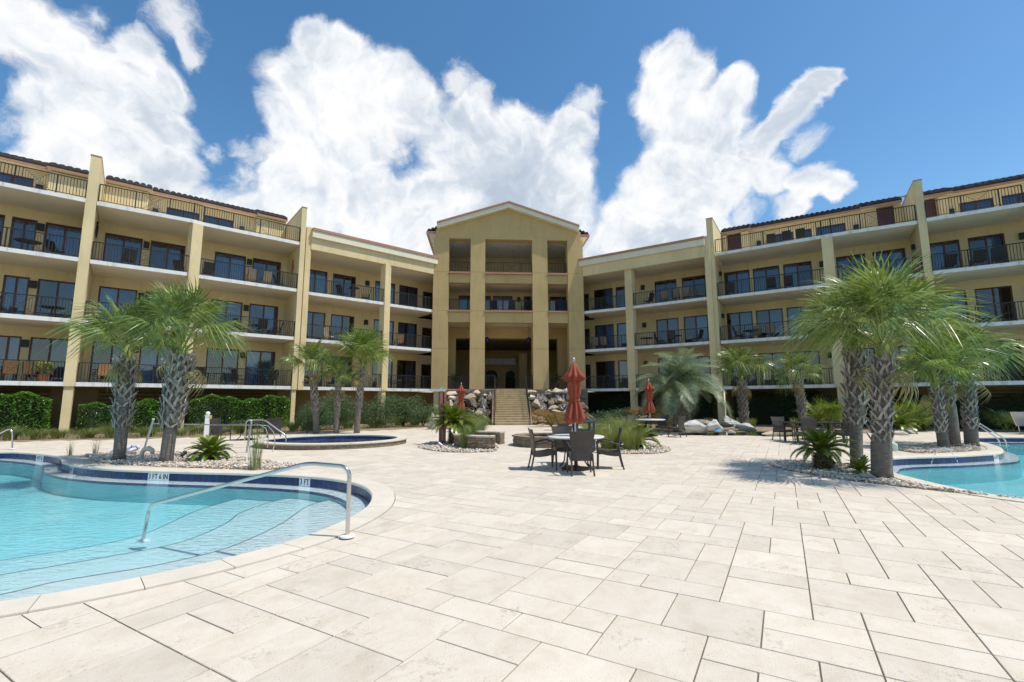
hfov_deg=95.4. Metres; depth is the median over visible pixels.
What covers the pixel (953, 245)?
sliding door
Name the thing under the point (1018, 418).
chaise lounge
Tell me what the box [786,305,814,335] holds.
sliding door
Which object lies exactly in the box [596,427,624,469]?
wicker chair
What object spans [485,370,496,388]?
arched doorway
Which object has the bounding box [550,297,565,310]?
sliding door
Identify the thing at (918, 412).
palmetto bush
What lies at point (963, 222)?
building wing
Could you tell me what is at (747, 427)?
boulder
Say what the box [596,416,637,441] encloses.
grass clump
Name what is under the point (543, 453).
wicker chair
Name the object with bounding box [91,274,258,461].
palm tree
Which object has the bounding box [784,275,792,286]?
balcony chair
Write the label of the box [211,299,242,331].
sliding door
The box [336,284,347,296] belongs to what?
balcony chair
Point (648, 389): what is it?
closed umbrella
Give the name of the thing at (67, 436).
ground grass
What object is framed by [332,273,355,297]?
sliding door
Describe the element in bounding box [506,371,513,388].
arched doorway
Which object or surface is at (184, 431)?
grass clump
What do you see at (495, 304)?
balcony chair
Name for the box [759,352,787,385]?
sliding door
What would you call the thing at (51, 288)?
sliding door
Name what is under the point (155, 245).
sliding door
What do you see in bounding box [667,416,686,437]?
wicker chair
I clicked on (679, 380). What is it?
palm tree
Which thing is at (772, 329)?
balcony chair
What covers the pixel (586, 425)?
grass clump
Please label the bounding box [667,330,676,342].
balcony chair
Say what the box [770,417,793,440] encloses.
wicker chair
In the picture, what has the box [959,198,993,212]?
sliding door
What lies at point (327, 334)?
balcony chair
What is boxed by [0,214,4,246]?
sliding door
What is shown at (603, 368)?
sliding door
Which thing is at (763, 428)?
mulch bed
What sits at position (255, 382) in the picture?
balcony table
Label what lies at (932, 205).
service door
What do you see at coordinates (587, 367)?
sliding door
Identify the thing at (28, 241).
balcony table
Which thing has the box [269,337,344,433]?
palm tree
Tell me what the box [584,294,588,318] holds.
sliding door
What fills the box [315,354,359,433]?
palm tree
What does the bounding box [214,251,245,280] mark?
sliding door
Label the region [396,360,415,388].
sliding door
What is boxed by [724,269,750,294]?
sliding door
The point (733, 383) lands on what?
sliding door
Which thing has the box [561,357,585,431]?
closed umbrella
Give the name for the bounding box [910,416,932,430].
grass clump
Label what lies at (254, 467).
grass clump
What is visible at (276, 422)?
wicker chair
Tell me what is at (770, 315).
sliding door
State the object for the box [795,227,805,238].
balcony chair
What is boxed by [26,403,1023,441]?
ground
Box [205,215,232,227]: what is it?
sliding door
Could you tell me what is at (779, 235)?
sliding door
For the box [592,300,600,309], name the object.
balcony chair
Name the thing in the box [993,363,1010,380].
balcony chair
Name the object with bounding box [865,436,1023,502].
pool basin
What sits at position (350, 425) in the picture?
grass clump
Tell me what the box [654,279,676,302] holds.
sliding door
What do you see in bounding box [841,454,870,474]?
sago palm
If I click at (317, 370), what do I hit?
sliding door
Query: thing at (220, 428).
grass clump
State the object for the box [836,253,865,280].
sliding door
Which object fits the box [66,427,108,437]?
grass clump
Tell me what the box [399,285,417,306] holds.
sliding door
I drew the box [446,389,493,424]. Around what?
waterfall
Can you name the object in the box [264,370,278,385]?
balcony chair
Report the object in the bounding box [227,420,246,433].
grass clump
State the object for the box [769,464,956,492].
pebble bed
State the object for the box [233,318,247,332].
balcony chair
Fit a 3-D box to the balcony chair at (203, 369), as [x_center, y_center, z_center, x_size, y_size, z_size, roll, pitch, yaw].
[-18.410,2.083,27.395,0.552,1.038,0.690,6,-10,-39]
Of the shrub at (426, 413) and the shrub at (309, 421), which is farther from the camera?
the shrub at (426, 413)
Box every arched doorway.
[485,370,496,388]
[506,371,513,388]
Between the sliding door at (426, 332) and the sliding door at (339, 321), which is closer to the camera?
the sliding door at (339, 321)
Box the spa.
[253,434,407,449]
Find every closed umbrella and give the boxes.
[456,383,465,417]
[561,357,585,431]
[643,379,655,418]
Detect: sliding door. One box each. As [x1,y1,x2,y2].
[0,172,33,187]
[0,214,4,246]
[0,275,29,314]
[0,335,21,380]
[8,216,37,250]
[25,337,67,381]
[34,279,74,317]
[42,222,81,256]
[88,341,131,382]
[96,286,137,320]
[102,233,142,265]
[138,344,175,383]
[148,240,185,269]
[167,207,199,220]
[204,348,238,384]
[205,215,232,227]
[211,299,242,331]
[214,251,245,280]
[244,350,274,385]
[248,303,277,334]
[251,258,280,285]
[304,354,322,386]
[306,311,325,339]
[309,269,327,293]
[328,356,352,386]
[330,314,353,340]
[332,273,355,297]
[371,359,392,387]
[374,319,393,345]
[375,281,394,303]
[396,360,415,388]
[398,322,416,347]
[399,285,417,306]
[421,364,430,388]
[422,291,431,317]
[422,327,431,353]
[459,296,469,309]
[485,296,490,309]
[493,296,511,309]
[524,296,531,310]
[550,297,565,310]
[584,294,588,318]
[584,329,589,353]
[585,365,590,388]
[594,288,612,309]
[595,324,614,348]
[596,361,615,388]
[616,286,635,307]
[617,322,637,347]
[618,360,638,387]
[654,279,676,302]
[656,318,678,344]
[658,357,679,386]
[682,275,705,299]
[684,315,708,342]
[689,356,710,384]
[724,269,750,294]
[726,311,752,339]
[730,354,756,385]
[753,265,780,291]
[756,308,784,337]
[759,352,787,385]
[775,232,793,242]
[783,261,812,287]
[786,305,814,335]
[790,350,821,384]
[805,229,811,237]
[817,223,844,235]
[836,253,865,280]
[847,348,875,376]
[872,248,906,275]
[891,346,920,382]
[930,239,962,270]
[936,290,969,322]
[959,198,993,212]
[967,233,1006,266]
[974,286,1015,322]
[983,340,1023,380]
[1001,192,1023,205]
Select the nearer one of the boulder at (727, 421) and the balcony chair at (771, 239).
the boulder at (727, 421)
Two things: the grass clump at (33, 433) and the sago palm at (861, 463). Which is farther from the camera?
the grass clump at (33, 433)
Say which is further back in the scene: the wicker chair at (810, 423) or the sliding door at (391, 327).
the sliding door at (391, 327)
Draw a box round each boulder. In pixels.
[109,445,140,455]
[426,414,436,428]
[677,420,708,432]
[695,419,710,424]
[706,419,722,432]
[721,416,740,427]
[736,423,756,431]
[762,431,801,436]
[859,473,875,477]
[892,431,908,434]
[896,427,916,432]
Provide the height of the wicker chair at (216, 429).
0.924 m
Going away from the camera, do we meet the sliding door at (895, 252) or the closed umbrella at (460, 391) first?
the closed umbrella at (460, 391)
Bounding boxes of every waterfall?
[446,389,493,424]
[528,388,594,424]
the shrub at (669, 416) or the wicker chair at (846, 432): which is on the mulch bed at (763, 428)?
the shrub at (669, 416)
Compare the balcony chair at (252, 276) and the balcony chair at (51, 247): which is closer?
the balcony chair at (51, 247)
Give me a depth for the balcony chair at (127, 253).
25.49 m
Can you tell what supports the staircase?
on the ground at (490, 423)
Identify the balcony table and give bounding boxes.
[14,238,41,249]
[39,305,65,316]
[247,374,264,385]
[743,329,756,338]
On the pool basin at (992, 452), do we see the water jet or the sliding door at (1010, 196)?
the water jet
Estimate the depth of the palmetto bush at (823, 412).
24.93 m
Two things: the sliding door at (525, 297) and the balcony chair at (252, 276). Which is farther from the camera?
the sliding door at (525, 297)
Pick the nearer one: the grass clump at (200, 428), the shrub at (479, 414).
the grass clump at (200, 428)
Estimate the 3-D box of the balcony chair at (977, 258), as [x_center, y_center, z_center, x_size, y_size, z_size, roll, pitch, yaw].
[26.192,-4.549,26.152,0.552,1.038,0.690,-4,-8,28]
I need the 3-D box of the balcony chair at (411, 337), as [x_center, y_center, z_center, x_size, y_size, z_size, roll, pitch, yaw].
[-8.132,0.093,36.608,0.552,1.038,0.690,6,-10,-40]
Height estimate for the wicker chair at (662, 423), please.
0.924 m
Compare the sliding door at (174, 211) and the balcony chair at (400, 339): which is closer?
the sliding door at (174, 211)
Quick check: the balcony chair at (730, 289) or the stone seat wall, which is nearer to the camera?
the stone seat wall
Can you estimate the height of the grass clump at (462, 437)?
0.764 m
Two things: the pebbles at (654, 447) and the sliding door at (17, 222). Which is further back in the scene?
the sliding door at (17, 222)
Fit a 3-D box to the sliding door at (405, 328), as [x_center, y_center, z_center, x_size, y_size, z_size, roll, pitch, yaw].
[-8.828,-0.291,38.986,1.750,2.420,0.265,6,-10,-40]
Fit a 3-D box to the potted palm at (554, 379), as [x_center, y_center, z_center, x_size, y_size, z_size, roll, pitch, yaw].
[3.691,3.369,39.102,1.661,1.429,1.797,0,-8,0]
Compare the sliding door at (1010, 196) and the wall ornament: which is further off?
the sliding door at (1010, 196)
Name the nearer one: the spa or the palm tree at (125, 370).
the palm tree at (125, 370)
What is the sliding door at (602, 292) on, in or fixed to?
in the building wing at (963, 222)
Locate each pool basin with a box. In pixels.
[0,451,394,617]
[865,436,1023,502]
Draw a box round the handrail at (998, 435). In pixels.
[980,423,1007,451]
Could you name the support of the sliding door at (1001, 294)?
in the building wing at (963, 222)
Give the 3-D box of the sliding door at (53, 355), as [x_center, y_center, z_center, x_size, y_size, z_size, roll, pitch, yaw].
[-24.721,1.068,24.871,1.560,2.420,0.265,6,-10,-38]
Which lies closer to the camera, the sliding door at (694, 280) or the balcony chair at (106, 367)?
the balcony chair at (106, 367)
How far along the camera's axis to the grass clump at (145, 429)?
21.15 m
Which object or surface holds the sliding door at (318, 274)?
in the building wing at (64, 208)
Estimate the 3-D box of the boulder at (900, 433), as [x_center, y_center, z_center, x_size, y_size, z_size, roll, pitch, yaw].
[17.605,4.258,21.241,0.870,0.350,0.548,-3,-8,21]
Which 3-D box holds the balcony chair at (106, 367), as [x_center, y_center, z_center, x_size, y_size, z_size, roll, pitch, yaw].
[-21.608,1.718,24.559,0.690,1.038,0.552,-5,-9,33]
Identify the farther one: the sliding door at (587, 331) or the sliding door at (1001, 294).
the sliding door at (587, 331)
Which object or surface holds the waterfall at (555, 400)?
on the ground at (490, 423)
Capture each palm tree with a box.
[31,292,190,459]
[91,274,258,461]
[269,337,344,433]
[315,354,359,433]
[328,323,397,432]
[631,347,730,432]
[706,338,785,422]
[766,249,1002,477]
[769,346,826,430]
[777,265,954,465]
[895,331,1005,446]
[897,326,1008,446]
[899,313,1023,445]
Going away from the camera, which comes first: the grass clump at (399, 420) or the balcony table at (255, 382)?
the balcony table at (255, 382)
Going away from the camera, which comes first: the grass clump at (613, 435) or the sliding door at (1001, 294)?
the grass clump at (613, 435)
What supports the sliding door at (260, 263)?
in the building wing at (64, 208)
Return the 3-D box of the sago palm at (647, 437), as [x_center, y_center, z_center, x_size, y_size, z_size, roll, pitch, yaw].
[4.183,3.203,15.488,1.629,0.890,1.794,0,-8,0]
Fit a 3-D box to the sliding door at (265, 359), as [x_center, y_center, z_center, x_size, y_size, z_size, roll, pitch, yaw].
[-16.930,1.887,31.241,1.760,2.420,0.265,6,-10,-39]
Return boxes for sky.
[0,0,1023,403]
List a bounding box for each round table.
[235,421,264,439]
[547,434,603,470]
[636,419,664,436]
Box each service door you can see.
[727,234,741,250]
[876,207,894,225]
[924,199,936,217]
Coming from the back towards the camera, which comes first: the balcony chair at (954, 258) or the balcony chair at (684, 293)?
the balcony chair at (684, 293)
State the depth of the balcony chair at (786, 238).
31.69 m
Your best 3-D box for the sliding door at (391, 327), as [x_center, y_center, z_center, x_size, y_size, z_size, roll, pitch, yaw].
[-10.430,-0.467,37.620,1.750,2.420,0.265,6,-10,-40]
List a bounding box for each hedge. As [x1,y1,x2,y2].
[0,391,54,436]
[75,398,163,431]
[187,394,290,429]
[588,391,638,420]
[638,391,717,421]
[728,389,832,424]
[863,393,932,426]
[955,392,1023,428]
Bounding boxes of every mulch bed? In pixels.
[548,422,1023,436]
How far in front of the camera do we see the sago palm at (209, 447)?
12.21 m
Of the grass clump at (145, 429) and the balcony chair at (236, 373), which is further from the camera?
the balcony chair at (236, 373)
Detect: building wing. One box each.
[0,152,438,434]
[578,174,1023,426]
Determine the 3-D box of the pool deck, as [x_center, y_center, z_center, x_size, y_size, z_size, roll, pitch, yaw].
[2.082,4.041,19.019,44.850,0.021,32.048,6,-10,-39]
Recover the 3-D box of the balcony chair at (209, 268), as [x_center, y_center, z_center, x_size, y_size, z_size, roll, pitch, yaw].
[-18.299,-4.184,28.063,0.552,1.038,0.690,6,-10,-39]
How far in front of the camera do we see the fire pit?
15.95 m
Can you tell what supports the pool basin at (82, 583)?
in the ground at (490, 423)
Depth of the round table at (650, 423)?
20.78 m
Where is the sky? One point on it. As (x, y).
(634, 124)
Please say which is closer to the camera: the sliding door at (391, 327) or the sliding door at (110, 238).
the sliding door at (110, 238)
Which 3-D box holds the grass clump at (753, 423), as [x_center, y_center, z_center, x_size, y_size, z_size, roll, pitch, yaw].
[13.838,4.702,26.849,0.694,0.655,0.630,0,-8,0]
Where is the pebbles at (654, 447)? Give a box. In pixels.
[594,440,671,453]
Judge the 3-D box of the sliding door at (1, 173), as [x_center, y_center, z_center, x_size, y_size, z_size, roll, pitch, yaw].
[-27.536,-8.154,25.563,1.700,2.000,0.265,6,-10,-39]
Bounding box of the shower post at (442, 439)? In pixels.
[439,387,446,443]
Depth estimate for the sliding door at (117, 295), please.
26.84 m
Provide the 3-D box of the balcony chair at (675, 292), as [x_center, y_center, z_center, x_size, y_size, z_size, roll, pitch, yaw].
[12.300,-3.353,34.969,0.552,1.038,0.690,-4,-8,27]
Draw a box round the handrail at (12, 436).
[0,429,15,449]
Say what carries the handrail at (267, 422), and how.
on the spa
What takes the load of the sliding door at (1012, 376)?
in the building wing at (963, 222)
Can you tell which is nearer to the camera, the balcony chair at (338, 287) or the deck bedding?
the deck bedding
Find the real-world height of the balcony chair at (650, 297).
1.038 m
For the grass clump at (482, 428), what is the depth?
21.16 m
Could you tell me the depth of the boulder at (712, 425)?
21.20 m
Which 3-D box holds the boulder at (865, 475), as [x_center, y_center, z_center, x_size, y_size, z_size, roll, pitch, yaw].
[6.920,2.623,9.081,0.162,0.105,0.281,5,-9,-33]
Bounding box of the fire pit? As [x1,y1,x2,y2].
[512,432,553,447]
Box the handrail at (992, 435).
[979,426,1000,446]
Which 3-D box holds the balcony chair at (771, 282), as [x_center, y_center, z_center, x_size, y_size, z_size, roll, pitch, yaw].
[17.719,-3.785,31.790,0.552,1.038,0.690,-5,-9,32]
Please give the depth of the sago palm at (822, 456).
10.31 m
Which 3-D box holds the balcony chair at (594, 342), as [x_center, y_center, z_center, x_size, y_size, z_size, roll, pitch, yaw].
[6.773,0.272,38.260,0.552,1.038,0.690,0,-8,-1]
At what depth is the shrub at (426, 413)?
30.13 m
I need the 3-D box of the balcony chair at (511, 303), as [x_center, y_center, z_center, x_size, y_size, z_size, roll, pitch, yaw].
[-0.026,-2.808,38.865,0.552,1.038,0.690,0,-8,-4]
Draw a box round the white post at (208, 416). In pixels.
[204,411,211,436]
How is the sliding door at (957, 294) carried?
in the building wing at (963, 222)
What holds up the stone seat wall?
on the pebble bed
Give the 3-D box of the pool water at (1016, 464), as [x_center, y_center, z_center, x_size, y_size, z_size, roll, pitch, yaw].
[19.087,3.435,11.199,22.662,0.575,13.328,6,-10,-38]
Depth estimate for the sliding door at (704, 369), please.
35.41 m
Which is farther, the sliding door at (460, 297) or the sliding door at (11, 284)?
the sliding door at (460, 297)
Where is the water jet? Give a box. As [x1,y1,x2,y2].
[926,447,957,481]
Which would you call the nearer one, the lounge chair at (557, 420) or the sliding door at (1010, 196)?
the lounge chair at (557, 420)
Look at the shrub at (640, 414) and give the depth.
26.17 m
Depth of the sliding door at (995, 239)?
27.63 m
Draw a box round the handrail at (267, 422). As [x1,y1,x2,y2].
[244,419,286,442]
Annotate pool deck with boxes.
[0,425,1023,681]
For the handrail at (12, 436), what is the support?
on the pool deck
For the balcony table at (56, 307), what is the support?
on the building wing at (64, 208)
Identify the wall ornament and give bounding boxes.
[95,221,98,237]
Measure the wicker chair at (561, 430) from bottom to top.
0.924 m
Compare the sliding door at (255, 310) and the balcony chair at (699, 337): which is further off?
the balcony chair at (699, 337)
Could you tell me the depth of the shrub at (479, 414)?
28.21 m
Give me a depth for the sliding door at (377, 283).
37.75 m
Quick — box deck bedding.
[0,432,1020,681]
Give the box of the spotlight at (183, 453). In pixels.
[180,450,186,457]
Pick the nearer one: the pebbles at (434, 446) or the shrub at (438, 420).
the pebbles at (434, 446)
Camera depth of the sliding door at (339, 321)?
35.36 m
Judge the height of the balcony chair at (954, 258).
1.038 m
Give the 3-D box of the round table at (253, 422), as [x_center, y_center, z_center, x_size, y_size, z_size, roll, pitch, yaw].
[-10.941,3.741,19.432,1.100,0.750,1.100,0,-8,0]
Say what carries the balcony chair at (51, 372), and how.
on the building wing at (64, 208)
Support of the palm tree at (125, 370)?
on the pebble bed at (182, 467)
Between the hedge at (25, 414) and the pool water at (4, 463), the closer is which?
the pool water at (4, 463)
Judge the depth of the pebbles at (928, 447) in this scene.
14.57 m
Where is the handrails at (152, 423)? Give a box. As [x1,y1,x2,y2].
[144,418,274,452]
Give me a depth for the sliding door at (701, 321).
36.08 m
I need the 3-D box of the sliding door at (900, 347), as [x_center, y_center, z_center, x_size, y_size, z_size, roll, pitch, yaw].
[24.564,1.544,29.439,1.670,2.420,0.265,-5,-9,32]
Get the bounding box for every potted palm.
[450,372,463,388]
[549,373,560,388]
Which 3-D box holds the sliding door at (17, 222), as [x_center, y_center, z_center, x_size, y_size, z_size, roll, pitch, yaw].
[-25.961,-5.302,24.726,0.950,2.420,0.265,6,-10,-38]
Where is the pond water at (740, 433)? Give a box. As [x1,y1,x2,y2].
[677,432,764,435]
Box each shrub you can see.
[293,400,333,430]
[319,392,361,428]
[354,389,400,427]
[380,394,427,426]
[407,404,438,425]
[426,410,461,427]
[461,411,489,426]
[530,409,565,425]
[578,407,639,425]
[619,406,673,428]
[651,409,694,426]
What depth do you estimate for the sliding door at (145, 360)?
27.55 m
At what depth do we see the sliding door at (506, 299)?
41.04 m
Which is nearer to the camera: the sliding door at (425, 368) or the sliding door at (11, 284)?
the sliding door at (11, 284)
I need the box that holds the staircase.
[492,376,532,424]
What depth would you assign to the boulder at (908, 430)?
22.18 m
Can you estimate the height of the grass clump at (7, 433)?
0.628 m
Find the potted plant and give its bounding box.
[31,360,56,381]
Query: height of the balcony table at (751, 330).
0.731 m
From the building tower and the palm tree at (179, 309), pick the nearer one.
the palm tree at (179, 309)
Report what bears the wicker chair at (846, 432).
on the pool deck
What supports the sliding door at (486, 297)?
in the building tower
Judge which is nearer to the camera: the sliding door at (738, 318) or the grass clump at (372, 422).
the grass clump at (372, 422)
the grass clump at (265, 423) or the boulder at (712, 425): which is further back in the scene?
the grass clump at (265, 423)
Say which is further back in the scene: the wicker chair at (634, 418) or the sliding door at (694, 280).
the sliding door at (694, 280)
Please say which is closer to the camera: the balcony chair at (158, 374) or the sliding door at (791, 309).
the balcony chair at (158, 374)
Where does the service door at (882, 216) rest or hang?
in the building wing at (963, 222)
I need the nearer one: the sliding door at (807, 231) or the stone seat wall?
the stone seat wall
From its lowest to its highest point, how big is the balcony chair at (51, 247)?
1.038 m
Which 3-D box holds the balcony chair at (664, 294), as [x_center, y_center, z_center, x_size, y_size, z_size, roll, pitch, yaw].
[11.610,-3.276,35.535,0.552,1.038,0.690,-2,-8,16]
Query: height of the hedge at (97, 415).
1.798 m
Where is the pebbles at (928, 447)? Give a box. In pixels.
[898,442,980,452]
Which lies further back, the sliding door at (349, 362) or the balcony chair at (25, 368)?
the sliding door at (349, 362)
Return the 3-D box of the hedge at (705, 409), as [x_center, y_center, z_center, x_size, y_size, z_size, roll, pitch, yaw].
[12.385,4.835,34.905,5.465,2.462,1.674,-5,-9,33]
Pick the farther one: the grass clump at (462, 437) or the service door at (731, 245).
the service door at (731, 245)
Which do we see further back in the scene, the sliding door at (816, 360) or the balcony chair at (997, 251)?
the sliding door at (816, 360)
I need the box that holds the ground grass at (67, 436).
[0,421,423,440]
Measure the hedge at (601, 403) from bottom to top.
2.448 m
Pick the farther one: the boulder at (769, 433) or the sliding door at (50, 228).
the sliding door at (50, 228)
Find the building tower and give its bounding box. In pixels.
[415,201,591,411]
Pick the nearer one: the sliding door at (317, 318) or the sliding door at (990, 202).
the sliding door at (990, 202)
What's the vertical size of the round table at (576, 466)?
0.750 m
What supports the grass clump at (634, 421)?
on the pebble bed
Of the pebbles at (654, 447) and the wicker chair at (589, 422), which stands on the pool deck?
the wicker chair at (589, 422)
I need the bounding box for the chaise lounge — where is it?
[1010,412,1023,433]
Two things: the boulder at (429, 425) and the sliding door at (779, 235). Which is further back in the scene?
the sliding door at (779, 235)
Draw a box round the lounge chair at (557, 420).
[553,413,568,425]
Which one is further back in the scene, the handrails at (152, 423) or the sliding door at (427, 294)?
the sliding door at (427, 294)
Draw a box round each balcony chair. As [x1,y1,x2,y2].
[0,360,19,380]
[20,361,38,380]
[40,362,58,381]
[44,238,65,253]
[92,364,110,381]
[121,248,137,264]
[152,366,167,383]
[173,260,184,271]
[193,367,205,383]
[202,261,214,276]
[231,369,245,384]
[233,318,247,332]
[245,268,256,281]
[255,319,267,333]
[260,271,271,284]
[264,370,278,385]
[320,373,331,386]
[323,327,334,340]
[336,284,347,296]
[394,334,404,346]
[403,335,413,346]
[490,300,498,308]
[508,300,514,309]
[522,301,530,309]
[590,338,598,348]
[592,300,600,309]
[600,337,608,348]
[644,292,654,303]
[653,333,663,344]
[660,290,667,302]
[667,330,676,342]
[671,288,679,299]
[682,287,691,299]
[692,329,703,341]
[726,282,734,293]
[751,325,761,337]
[762,371,771,383]
[765,233,774,244]
[766,323,775,337]
[767,277,776,288]
[781,230,790,241]
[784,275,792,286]
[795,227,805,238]
[941,253,957,269]
[970,249,987,266]
[990,246,1006,263]
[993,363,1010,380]
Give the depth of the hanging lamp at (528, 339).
38.93 m
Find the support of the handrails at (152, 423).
on the pool deck
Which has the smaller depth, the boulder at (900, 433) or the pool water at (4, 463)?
the pool water at (4, 463)
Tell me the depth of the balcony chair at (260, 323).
28.97 m
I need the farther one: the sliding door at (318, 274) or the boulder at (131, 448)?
the sliding door at (318, 274)
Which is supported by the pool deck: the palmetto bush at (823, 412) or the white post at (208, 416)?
the white post at (208, 416)
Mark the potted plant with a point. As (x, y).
(45, 368)
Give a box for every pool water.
[0,458,368,598]
[893,442,1023,497]
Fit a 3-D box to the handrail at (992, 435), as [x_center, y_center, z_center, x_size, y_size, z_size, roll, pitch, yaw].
[16.544,3.349,16.375,0.178,0.859,0.818,5,-9,-35]
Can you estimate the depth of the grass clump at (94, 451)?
13.80 m
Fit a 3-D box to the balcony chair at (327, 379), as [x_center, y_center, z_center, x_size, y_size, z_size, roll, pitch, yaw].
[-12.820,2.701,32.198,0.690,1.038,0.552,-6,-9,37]
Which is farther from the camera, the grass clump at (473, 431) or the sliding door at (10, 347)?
the sliding door at (10, 347)
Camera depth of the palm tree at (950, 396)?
15.29 m
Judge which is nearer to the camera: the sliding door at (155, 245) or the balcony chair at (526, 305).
the sliding door at (155, 245)
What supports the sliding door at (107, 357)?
in the building wing at (64, 208)
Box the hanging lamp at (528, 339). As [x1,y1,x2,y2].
[526,326,530,341]
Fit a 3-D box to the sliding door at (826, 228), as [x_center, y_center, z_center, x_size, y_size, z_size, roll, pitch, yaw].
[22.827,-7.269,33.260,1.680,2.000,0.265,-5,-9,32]
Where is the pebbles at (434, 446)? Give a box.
[418,440,498,452]
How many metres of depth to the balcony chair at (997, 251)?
25.59 m
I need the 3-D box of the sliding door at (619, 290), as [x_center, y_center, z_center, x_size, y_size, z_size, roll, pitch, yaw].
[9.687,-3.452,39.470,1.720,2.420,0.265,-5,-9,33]
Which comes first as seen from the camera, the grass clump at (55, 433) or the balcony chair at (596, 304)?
the grass clump at (55, 433)
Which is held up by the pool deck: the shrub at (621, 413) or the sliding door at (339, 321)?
the shrub at (621, 413)
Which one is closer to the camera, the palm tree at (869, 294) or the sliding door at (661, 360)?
the palm tree at (869, 294)
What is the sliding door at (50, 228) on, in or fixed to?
in the building wing at (64, 208)
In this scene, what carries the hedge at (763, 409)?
on the ground at (490, 423)
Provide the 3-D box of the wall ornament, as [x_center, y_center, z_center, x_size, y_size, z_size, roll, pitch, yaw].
[-22.524,-6.040,25.277,0.160,0.970,0.290,6,-10,-39]
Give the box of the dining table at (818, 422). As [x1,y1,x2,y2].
[779,421,844,442]
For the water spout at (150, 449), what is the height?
0.406 m
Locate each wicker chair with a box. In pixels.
[209,418,231,439]
[266,417,282,437]
[527,428,556,470]
[551,426,571,462]
[566,431,594,476]
[572,420,595,452]
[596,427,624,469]
[627,415,641,426]
[655,415,669,434]
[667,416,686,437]
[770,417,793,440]
[793,419,817,443]
[800,416,822,436]
[832,419,848,444]
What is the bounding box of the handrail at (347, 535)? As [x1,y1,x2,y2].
[135,462,354,542]
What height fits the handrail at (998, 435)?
0.976 m
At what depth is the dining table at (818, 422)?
17.28 m
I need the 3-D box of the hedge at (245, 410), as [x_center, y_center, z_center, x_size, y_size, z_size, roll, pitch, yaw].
[-16.080,4.167,27.652,5.221,2.038,1.645,6,-10,-39]
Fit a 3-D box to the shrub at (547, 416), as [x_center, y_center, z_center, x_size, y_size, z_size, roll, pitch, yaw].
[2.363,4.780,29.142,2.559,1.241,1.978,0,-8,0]
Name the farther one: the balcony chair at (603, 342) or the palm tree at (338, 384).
the balcony chair at (603, 342)
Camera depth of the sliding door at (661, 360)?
37.20 m
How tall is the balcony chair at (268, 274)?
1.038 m
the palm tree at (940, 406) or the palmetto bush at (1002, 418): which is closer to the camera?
the palm tree at (940, 406)
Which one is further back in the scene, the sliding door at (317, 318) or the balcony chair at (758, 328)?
the sliding door at (317, 318)
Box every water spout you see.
[139,446,154,458]
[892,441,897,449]
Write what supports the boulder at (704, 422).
on the mulch bed at (763, 428)
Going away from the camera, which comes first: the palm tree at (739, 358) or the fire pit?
the fire pit
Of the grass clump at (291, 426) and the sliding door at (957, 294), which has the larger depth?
the sliding door at (957, 294)
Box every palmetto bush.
[805,392,846,428]
[891,395,932,429]
[979,409,1023,430]
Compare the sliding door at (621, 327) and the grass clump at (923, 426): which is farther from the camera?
the sliding door at (621, 327)
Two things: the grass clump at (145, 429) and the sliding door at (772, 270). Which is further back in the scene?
the sliding door at (772, 270)
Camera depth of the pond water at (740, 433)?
22.43 m
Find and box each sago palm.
[183,434,236,461]
[428,403,475,444]
[620,424,660,448]
[790,426,859,469]
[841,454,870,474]
[891,412,921,433]
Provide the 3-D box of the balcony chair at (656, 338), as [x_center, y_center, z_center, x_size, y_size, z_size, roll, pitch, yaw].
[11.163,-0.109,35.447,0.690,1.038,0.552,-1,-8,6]
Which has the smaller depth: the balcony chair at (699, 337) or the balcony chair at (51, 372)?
the balcony chair at (51, 372)
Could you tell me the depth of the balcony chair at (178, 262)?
27.47 m
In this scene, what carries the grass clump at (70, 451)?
on the pebble bed at (182, 467)
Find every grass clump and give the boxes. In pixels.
[0,425,29,439]
[23,427,57,439]
[45,428,75,438]
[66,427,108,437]
[66,442,74,455]
[91,439,102,452]
[92,422,134,437]
[130,426,159,436]
[153,426,195,435]
[183,422,209,433]
[203,425,234,434]
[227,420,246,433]
[243,422,268,470]
[255,421,284,432]
[284,420,302,431]
[339,420,353,427]
[361,417,380,427]
[393,416,409,425]
[455,426,473,448]
[460,421,483,434]
[468,418,490,432]
[579,418,605,439]
[591,424,629,448]
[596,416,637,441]
[606,416,642,427]
[614,426,651,450]
[748,417,757,427]
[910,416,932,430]
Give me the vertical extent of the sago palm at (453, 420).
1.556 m
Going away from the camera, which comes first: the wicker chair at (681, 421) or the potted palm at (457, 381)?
the wicker chair at (681, 421)
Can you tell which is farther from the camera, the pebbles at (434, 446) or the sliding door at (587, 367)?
the sliding door at (587, 367)
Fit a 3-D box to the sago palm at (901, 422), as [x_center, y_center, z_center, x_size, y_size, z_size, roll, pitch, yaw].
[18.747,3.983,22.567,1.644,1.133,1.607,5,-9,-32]
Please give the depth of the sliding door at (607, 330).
40.02 m
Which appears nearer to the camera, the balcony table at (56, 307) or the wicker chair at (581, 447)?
the wicker chair at (581, 447)
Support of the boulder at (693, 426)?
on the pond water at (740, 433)
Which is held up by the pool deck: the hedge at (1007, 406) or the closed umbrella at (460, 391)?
the closed umbrella at (460, 391)

